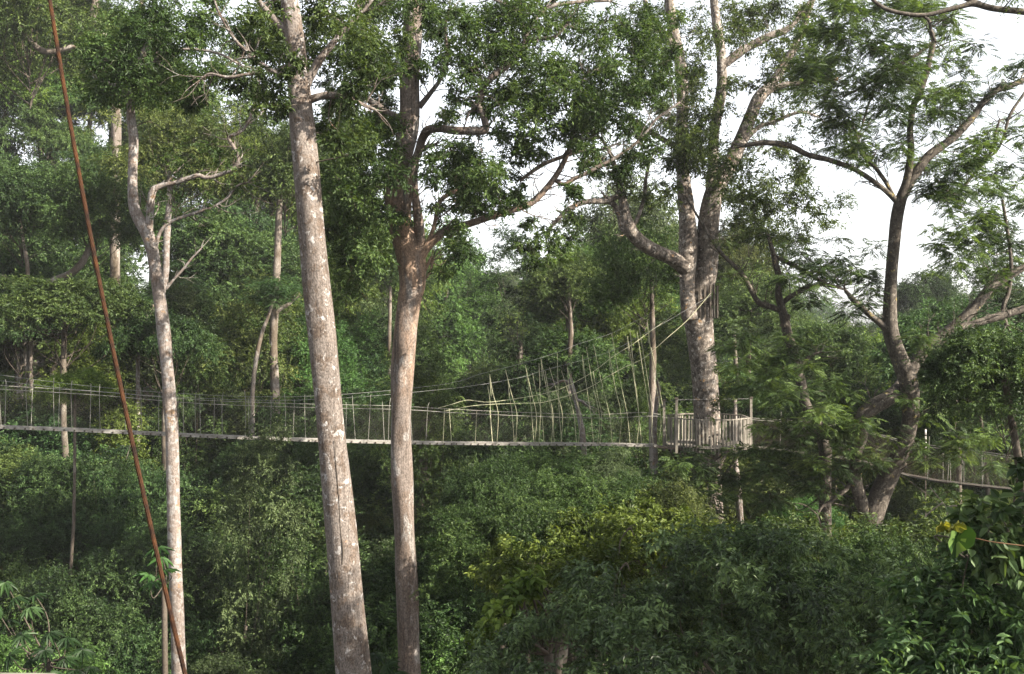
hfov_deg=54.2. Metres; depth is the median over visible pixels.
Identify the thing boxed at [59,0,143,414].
hillside tree
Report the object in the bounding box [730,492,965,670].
fern like bush
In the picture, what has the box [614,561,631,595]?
dry stick
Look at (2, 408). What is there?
broadleaf tree
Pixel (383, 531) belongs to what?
understory tree
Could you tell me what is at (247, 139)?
broadleaf tree
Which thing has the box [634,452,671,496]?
understory tree
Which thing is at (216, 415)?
open crowned tree
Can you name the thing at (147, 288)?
fine leaved tree
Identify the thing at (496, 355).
open crowned tree
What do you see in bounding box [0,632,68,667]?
understory tree
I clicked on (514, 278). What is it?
umbrella tree
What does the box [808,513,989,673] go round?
understory tree
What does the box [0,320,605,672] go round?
ground
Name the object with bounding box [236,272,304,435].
slim forest tree
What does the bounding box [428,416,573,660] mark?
understory tree
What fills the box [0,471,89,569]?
understory tree
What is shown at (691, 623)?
understory tree
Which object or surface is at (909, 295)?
broadleaf tree
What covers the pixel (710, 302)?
trunk collar
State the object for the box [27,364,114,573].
broadleaf tree
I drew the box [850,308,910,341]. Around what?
broadleaf tree
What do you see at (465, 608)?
understory tree
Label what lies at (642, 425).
vine draped tree
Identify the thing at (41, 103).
broadleaf tree
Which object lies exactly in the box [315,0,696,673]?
gnarled tree
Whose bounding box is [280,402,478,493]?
broadleaf tree
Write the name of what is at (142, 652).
understory tree
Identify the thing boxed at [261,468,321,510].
understory tree
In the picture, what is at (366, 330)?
open crowned tree
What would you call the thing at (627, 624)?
broadleaf shrub
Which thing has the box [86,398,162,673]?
vine draped tree
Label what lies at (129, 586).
understory tree
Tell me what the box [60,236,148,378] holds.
tall forest tree
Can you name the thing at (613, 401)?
drooping tree
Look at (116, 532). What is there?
understory tree
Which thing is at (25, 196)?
hillside tree
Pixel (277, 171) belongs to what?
slim forest tree
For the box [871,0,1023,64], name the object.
overhanging tree
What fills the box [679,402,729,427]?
open crowned tree
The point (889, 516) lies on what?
understory tree
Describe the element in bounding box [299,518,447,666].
understory tree
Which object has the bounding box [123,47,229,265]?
broadleaf tree
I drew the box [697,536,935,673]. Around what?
understory tree
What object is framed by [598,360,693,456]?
open crowned tree
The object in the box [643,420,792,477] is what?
broadleaf tree
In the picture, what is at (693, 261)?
tree
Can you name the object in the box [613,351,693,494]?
vine draped tree
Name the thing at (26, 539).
understory tree
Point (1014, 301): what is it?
broadleaf tree
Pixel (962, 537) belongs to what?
heart leaf vine
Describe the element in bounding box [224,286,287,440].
vine draped tree
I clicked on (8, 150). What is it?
broadleaf tree
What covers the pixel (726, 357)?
open crowned tree
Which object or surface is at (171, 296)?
vine draped tree
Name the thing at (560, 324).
open crowned tree
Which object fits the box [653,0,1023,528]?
feathery tree
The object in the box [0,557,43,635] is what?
drooping tree
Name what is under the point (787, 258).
vine draped tree
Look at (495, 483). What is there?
understory tree
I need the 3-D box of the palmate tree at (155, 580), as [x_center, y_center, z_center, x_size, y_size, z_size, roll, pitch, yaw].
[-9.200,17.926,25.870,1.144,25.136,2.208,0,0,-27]
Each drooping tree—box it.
[0,443,189,579]
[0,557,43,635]
[39,567,236,673]
[243,388,391,521]
[347,409,514,527]
[506,379,644,672]
[666,456,795,527]
[779,380,952,520]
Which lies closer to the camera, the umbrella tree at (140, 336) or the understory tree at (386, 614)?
the understory tree at (386, 614)
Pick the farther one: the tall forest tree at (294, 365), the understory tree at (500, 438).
the tall forest tree at (294, 365)
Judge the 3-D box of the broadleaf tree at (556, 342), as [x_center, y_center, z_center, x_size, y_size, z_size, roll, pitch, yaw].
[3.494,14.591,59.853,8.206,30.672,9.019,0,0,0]
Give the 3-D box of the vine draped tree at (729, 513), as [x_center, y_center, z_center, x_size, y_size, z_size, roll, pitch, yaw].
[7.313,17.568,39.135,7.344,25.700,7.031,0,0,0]
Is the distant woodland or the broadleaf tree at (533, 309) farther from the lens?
the distant woodland
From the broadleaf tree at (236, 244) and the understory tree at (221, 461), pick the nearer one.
the understory tree at (221, 461)
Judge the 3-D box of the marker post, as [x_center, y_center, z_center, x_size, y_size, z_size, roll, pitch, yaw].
[16.127,17.064,39.000,0.070,26.988,0.067,0,0,0]
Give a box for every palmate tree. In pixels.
[0,581,100,673]
[132,546,180,673]
[370,651,407,673]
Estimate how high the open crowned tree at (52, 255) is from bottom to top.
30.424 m
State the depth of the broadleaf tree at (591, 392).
68.11 m
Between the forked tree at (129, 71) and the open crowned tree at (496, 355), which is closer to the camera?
the forked tree at (129, 71)
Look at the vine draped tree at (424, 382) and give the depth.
38.71 m
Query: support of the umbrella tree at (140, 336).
on the ground
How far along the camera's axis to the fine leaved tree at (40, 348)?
55.18 m
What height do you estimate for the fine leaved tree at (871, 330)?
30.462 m
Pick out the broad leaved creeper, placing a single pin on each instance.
(977, 518)
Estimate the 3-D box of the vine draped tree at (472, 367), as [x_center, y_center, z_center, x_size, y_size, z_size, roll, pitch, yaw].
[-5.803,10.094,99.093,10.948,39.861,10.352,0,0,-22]
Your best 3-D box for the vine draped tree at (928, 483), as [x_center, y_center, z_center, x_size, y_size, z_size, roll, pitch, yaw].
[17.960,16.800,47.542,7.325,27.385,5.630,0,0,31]
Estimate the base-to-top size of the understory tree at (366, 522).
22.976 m
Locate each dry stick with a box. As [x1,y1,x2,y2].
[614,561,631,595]
[619,524,634,552]
[924,487,956,517]
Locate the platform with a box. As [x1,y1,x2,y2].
[662,397,752,479]
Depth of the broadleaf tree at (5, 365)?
57.56 m
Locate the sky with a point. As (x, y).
(871, 221)
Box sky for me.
[1,0,1023,363]
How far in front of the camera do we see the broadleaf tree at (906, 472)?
51.03 m
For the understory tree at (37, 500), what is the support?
on the ground
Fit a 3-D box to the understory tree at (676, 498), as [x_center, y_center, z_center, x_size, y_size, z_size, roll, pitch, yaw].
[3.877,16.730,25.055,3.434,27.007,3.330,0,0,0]
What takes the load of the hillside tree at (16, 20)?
on the ground
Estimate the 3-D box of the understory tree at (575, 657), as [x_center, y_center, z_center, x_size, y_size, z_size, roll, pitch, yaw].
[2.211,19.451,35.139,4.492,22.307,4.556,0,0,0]
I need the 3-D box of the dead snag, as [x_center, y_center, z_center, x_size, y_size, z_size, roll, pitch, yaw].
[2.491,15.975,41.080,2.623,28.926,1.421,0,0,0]
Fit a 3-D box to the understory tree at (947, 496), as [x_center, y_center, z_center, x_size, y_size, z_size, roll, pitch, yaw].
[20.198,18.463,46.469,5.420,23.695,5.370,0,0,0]
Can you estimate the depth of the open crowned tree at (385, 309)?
70.07 m
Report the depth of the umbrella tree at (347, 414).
51.54 m
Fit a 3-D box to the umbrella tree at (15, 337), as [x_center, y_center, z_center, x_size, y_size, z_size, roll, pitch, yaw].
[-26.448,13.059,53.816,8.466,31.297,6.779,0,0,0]
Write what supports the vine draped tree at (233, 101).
on the ground
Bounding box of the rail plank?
[0,673,55,673]
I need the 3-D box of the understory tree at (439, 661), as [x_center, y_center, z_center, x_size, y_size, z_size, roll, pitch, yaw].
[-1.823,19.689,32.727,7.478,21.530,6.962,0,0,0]
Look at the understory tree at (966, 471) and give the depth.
45.45 m
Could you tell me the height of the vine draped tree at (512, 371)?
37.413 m
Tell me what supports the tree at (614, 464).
on the ground
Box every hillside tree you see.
[0,0,166,108]
[0,148,95,566]
[2,136,184,416]
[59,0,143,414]
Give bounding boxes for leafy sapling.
[849,514,1023,673]
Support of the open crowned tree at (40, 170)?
on the ground
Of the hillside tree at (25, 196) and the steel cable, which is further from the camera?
the hillside tree at (25, 196)
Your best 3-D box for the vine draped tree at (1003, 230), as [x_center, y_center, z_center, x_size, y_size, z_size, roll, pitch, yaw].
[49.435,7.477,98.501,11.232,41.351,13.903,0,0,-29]
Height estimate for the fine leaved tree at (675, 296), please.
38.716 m
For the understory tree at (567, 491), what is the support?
on the ground
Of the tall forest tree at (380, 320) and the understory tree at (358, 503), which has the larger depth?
the tall forest tree at (380, 320)
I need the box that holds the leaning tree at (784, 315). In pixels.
[659,179,990,667]
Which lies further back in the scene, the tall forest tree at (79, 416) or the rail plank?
the tall forest tree at (79, 416)
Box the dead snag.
[542,375,601,673]
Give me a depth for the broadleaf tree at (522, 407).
56.78 m
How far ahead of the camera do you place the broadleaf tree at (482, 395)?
58.80 m
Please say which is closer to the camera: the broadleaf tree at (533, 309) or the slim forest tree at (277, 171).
the slim forest tree at (277, 171)
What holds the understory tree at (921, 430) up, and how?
on the ground
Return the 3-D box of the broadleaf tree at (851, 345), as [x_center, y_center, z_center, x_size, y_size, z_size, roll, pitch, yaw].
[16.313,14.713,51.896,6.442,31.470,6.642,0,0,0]
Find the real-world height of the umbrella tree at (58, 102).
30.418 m
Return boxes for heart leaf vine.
[936,521,1023,560]
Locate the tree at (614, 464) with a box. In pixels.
[569,444,642,664]
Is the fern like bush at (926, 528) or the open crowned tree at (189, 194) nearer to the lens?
the fern like bush at (926, 528)
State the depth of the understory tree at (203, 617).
37.55 m
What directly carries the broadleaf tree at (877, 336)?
on the ground
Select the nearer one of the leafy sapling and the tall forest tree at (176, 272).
the leafy sapling
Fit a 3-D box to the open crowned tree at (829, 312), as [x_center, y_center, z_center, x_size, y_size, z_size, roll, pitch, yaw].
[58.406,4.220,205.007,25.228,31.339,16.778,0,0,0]
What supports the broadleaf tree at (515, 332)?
on the ground
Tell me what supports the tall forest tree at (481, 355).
on the ground
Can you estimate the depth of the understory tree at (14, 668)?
26.12 m
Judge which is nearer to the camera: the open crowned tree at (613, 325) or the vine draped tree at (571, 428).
the vine draped tree at (571, 428)
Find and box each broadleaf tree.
[0,33,84,144]
[0,122,30,164]
[0,241,112,393]
[0,337,16,375]
[0,380,30,438]
[2,162,177,560]
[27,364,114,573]
[28,0,110,371]
[49,18,157,280]
[105,97,211,270]
[106,317,209,667]
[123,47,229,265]
[129,285,311,657]
[161,203,332,489]
[200,128,326,215]
[202,126,295,223]
[227,253,384,353]
[246,199,347,604]
[269,226,342,388]
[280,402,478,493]
[326,211,456,333]
[441,375,589,439]
[448,357,551,431]
[459,271,521,328]
[485,381,636,669]
[486,303,565,352]
[503,325,640,398]
[510,233,623,389]
[553,280,684,339]
[556,370,625,671]
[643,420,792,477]
[658,392,818,521]
[664,298,756,364]
[720,377,825,424]
[721,346,828,412]
[733,284,786,337]
[765,318,890,394]
[826,325,937,406]
[833,427,965,493]
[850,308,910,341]
[860,288,1023,505]
[876,262,965,331]
[899,318,1023,640]
[920,420,1023,499]
[958,282,1023,331]
[963,409,1023,499]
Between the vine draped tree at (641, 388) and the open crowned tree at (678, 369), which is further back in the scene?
the open crowned tree at (678, 369)
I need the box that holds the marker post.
[925,429,925,514]
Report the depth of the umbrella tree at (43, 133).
76.33 m
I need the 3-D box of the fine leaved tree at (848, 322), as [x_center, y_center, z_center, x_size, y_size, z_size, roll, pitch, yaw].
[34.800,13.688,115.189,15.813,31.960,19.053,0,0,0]
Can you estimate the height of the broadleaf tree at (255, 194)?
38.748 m
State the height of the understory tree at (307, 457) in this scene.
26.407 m
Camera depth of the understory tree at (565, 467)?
30.62 m
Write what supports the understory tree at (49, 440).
on the ground
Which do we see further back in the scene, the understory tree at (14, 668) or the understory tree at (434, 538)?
the understory tree at (434, 538)
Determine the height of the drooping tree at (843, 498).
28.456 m
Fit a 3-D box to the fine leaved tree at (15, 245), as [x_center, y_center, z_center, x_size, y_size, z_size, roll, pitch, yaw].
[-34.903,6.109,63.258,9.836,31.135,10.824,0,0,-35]
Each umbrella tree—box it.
[0,69,89,358]
[0,96,106,376]
[0,268,175,569]
[0,320,106,396]
[33,87,140,351]
[86,296,228,671]
[258,381,390,605]
[496,267,527,296]
[586,418,666,663]
[741,335,830,367]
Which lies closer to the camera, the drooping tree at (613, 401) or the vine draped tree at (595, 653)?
the vine draped tree at (595, 653)
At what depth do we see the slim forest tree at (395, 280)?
59.91 m
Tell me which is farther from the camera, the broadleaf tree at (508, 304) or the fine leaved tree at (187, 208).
the broadleaf tree at (508, 304)
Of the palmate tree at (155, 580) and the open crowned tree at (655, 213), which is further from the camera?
the open crowned tree at (655, 213)
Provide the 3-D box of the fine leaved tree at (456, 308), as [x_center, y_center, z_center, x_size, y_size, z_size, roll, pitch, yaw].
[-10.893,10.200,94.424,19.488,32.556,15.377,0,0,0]
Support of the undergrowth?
on the ground
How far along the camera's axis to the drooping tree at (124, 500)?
41.17 m
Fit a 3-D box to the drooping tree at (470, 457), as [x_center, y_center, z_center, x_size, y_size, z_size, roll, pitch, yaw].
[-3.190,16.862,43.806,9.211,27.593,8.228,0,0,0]
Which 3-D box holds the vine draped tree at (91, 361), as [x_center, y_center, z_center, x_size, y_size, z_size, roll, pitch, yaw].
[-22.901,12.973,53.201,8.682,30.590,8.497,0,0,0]
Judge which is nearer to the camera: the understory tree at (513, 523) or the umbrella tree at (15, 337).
the understory tree at (513, 523)
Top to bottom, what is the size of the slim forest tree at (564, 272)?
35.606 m
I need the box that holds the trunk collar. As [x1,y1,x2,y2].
[695,285,718,317]
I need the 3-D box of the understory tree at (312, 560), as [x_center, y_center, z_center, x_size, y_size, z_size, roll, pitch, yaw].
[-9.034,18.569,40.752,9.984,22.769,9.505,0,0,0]
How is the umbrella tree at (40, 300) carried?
on the ground
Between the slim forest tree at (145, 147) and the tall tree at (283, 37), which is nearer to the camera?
the tall tree at (283, 37)
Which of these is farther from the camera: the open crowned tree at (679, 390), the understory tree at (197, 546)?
the open crowned tree at (679, 390)
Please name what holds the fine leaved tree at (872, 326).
on the ground
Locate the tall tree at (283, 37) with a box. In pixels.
[160,0,421,673]
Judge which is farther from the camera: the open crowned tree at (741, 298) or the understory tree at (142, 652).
the open crowned tree at (741, 298)
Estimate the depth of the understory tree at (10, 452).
43.79 m
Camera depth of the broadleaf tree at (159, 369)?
59.54 m
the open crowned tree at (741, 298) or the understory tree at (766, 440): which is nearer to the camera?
the understory tree at (766, 440)
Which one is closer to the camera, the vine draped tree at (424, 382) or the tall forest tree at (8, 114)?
the vine draped tree at (424, 382)
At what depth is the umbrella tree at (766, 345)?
82.75 m
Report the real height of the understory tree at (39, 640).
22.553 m
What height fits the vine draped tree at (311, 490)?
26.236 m
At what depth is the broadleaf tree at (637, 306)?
79.00 m
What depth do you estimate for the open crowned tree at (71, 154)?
72.14 m
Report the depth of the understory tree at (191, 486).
44.95 m
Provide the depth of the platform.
37.60 m
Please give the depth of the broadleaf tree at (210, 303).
57.70 m
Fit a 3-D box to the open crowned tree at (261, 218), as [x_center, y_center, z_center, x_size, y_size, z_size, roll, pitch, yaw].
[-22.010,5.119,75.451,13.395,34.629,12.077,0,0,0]
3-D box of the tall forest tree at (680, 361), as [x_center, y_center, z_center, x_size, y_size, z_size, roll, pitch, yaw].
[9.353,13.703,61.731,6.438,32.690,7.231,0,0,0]
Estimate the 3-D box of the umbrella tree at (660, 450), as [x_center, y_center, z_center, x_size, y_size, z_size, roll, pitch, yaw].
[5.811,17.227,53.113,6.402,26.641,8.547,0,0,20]
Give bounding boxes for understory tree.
[0,401,151,518]
[0,436,58,523]
[0,444,166,572]
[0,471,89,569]
[0,507,90,634]
[0,540,206,673]
[0,547,144,673]
[0,613,121,673]
[0,617,94,666]
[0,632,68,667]
[20,586,170,673]
[65,509,200,649]
[103,517,252,669]
[121,518,314,669]
[128,460,207,666]
[154,463,272,658]
[155,477,392,605]
[168,518,385,636]
[187,635,315,673]
[206,434,291,485]
[220,576,449,673]
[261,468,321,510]
[282,421,386,493]
[295,539,543,673]
[297,505,393,570]
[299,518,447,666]
[353,471,442,526]
[356,471,432,522]
[359,510,393,557]
[369,614,554,673]
[409,490,577,662]
[418,502,494,554]
[423,535,632,667]
[425,448,555,664]
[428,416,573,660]
[489,445,608,673]
[499,467,669,668]
[529,604,619,671]
[610,466,727,583]
[610,562,702,600]
[625,561,852,673]
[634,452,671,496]
[635,578,740,673]
[657,432,849,523]
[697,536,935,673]
[742,403,842,483]
[748,487,853,526]
[754,493,858,539]
[772,368,938,519]
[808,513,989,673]
[835,480,939,538]
[841,510,1007,644]
[884,374,1023,664]
[911,429,991,500]
[926,485,967,507]
[938,447,1019,502]
[946,489,1016,534]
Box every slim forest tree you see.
[65,94,262,448]
[170,92,368,473]
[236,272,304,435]
[328,225,440,527]
[514,245,606,671]
[568,208,679,484]
[717,362,775,522]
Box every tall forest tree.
[0,108,14,129]
[2,381,104,447]
[49,346,156,430]
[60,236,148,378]
[132,392,223,664]
[142,236,240,649]
[255,343,343,470]
[348,307,440,413]
[384,334,465,393]
[417,215,503,378]
[452,320,506,387]
[621,297,693,429]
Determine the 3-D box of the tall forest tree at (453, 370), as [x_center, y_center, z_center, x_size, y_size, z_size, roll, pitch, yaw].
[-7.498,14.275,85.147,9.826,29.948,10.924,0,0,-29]
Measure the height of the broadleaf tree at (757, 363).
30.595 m
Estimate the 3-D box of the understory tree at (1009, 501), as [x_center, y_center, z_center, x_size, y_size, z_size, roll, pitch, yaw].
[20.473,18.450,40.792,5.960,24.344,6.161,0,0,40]
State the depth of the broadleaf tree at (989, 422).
49.83 m
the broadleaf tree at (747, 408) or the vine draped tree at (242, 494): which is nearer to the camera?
the vine draped tree at (242, 494)
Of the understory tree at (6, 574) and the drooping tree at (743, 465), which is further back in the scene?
the drooping tree at (743, 465)
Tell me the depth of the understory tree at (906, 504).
44.32 m
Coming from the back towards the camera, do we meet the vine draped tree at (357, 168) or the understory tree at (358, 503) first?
the vine draped tree at (357, 168)
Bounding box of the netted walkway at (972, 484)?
[750,418,1023,489]
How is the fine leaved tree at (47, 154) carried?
on the ground
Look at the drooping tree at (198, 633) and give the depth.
32.88 m
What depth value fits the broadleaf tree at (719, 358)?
80.87 m
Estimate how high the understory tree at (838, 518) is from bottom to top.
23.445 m
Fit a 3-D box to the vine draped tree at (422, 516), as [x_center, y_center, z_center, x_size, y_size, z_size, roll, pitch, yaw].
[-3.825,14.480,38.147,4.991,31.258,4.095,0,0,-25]
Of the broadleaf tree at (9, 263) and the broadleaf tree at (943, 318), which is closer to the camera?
the broadleaf tree at (943, 318)
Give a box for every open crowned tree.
[0,218,133,628]
[13,150,107,384]
[17,135,184,415]
[95,122,212,279]
[144,191,298,294]
[160,349,297,474]
[278,294,392,400]
[303,344,415,463]
[343,288,424,365]
[438,369,482,430]
[476,326,532,370]
[512,316,602,667]
[543,161,678,375]
[564,275,686,391]
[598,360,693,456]
[632,319,724,410]
[669,257,829,522]
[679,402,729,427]
[691,341,772,410]
[715,212,812,364]
[747,475,869,521]
[794,284,853,327]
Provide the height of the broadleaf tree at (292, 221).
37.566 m
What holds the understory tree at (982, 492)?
on the ground
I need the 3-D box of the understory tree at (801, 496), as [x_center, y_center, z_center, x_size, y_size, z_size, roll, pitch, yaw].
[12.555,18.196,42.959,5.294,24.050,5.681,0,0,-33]
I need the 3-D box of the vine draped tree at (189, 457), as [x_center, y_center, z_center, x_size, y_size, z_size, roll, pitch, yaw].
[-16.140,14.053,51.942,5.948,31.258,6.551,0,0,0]
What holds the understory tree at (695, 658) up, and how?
on the ground
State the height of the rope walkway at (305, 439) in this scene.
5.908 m
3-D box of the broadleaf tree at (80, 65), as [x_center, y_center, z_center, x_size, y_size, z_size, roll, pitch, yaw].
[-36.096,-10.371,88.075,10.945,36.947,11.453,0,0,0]
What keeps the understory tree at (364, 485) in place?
on the ground
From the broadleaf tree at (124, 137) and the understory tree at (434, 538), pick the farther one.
the broadleaf tree at (124, 137)
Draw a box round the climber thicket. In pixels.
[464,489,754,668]
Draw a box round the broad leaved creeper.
[933,445,1023,617]
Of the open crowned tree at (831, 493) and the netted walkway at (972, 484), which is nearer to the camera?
the netted walkway at (972, 484)
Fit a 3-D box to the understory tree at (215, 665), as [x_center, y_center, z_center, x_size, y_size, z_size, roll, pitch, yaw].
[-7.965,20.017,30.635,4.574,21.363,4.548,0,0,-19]
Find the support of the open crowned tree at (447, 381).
on the ground
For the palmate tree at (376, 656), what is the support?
on the ground
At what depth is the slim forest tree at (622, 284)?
43.79 m
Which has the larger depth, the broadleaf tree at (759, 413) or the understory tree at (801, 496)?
the broadleaf tree at (759, 413)
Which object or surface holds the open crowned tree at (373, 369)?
on the ground
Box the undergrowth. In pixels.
[0,359,806,670]
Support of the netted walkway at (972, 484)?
attached to the platform
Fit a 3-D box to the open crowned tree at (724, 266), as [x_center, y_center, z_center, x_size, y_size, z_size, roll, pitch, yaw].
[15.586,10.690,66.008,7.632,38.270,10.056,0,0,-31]
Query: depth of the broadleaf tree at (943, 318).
43.38 m
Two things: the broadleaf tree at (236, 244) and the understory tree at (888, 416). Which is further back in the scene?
the broadleaf tree at (236, 244)
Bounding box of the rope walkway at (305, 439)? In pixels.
[0,293,710,449]
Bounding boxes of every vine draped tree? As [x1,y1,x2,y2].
[1,309,145,566]
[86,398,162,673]
[99,264,218,666]
[143,307,260,662]
[162,26,282,304]
[174,257,303,494]
[197,405,317,673]
[201,121,244,204]
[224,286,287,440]
[232,451,394,672]
[259,318,375,407]
[314,114,384,223]
[345,316,473,552]
[411,370,452,551]
[435,256,506,386]
[459,218,562,661]
[536,384,643,663]
[568,448,715,673]
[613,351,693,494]
[613,404,662,656]
[614,469,738,662]
[727,203,794,265]
[845,403,969,519]
[951,202,1023,303]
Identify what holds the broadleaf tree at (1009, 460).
on the ground
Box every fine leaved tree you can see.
[0,222,43,260]
[0,297,154,409]
[30,28,82,379]
[108,245,238,427]
[128,190,227,413]
[377,276,496,363]
[657,276,679,304]
[821,318,858,332]
[832,325,883,348]
[869,317,883,338]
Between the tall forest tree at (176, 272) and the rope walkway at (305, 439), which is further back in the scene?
the tall forest tree at (176, 272)
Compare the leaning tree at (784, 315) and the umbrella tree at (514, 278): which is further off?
the umbrella tree at (514, 278)
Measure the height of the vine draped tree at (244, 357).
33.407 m
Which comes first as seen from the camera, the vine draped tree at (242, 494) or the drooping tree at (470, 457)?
the vine draped tree at (242, 494)
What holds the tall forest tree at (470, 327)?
on the ground
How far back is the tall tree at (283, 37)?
21.74 m
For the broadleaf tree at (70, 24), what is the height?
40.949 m
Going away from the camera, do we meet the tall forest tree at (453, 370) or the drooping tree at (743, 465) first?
the drooping tree at (743, 465)
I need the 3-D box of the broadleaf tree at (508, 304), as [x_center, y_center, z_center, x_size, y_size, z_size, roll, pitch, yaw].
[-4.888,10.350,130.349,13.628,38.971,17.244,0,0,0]
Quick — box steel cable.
[48,0,186,673]
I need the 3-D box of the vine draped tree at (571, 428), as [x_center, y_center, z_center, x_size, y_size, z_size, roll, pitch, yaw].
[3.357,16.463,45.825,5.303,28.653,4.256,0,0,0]
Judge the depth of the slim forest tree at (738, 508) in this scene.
40.43 m
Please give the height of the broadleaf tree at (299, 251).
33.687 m
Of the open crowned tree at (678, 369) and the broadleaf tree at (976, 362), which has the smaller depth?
the broadleaf tree at (976, 362)
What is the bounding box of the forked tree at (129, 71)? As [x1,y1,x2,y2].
[65,0,280,673]
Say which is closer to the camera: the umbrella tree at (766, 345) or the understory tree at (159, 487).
the understory tree at (159, 487)
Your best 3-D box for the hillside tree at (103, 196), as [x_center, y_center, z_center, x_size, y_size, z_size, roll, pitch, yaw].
[-23.446,8.454,55.212,10.971,39.647,7.931,0,0,0]
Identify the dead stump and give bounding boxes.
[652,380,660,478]
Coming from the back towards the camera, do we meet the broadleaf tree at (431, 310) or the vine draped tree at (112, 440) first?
the broadleaf tree at (431, 310)
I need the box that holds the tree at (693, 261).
[527,0,858,673]
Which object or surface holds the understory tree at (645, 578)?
on the ground
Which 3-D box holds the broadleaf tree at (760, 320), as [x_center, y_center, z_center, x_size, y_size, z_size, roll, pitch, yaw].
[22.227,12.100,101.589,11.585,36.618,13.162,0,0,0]
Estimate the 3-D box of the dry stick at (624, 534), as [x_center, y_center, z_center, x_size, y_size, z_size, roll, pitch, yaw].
[1.954,3.436,17.000,0.283,0.532,0.029,0,0,0]
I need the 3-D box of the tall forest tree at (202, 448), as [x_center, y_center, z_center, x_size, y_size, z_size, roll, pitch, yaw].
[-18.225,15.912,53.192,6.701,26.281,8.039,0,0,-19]
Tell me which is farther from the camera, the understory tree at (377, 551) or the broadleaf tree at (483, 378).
the broadleaf tree at (483, 378)
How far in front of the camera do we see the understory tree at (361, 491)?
45.22 m
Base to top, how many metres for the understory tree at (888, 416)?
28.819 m
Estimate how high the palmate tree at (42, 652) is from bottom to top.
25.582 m
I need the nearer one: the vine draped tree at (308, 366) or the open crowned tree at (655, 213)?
the vine draped tree at (308, 366)
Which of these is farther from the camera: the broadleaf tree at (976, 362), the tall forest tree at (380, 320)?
the tall forest tree at (380, 320)
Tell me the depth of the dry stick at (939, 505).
12.00 m
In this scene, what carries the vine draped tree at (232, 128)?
on the ground
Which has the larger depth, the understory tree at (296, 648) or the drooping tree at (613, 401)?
the drooping tree at (613, 401)
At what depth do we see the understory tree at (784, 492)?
44.73 m
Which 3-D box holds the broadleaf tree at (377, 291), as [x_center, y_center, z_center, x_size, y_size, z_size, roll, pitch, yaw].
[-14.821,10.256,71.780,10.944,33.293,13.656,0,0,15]
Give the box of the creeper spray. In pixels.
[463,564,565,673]
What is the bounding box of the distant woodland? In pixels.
[579,209,971,327]
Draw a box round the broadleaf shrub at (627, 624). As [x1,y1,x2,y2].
[454,514,937,673]
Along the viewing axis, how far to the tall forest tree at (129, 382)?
57.47 m
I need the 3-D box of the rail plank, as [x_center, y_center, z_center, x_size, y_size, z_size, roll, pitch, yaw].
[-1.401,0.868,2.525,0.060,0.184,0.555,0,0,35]
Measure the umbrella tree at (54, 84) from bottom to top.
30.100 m
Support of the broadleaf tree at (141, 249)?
on the ground
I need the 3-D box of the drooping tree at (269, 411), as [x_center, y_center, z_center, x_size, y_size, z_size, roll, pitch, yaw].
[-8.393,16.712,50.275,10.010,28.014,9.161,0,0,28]

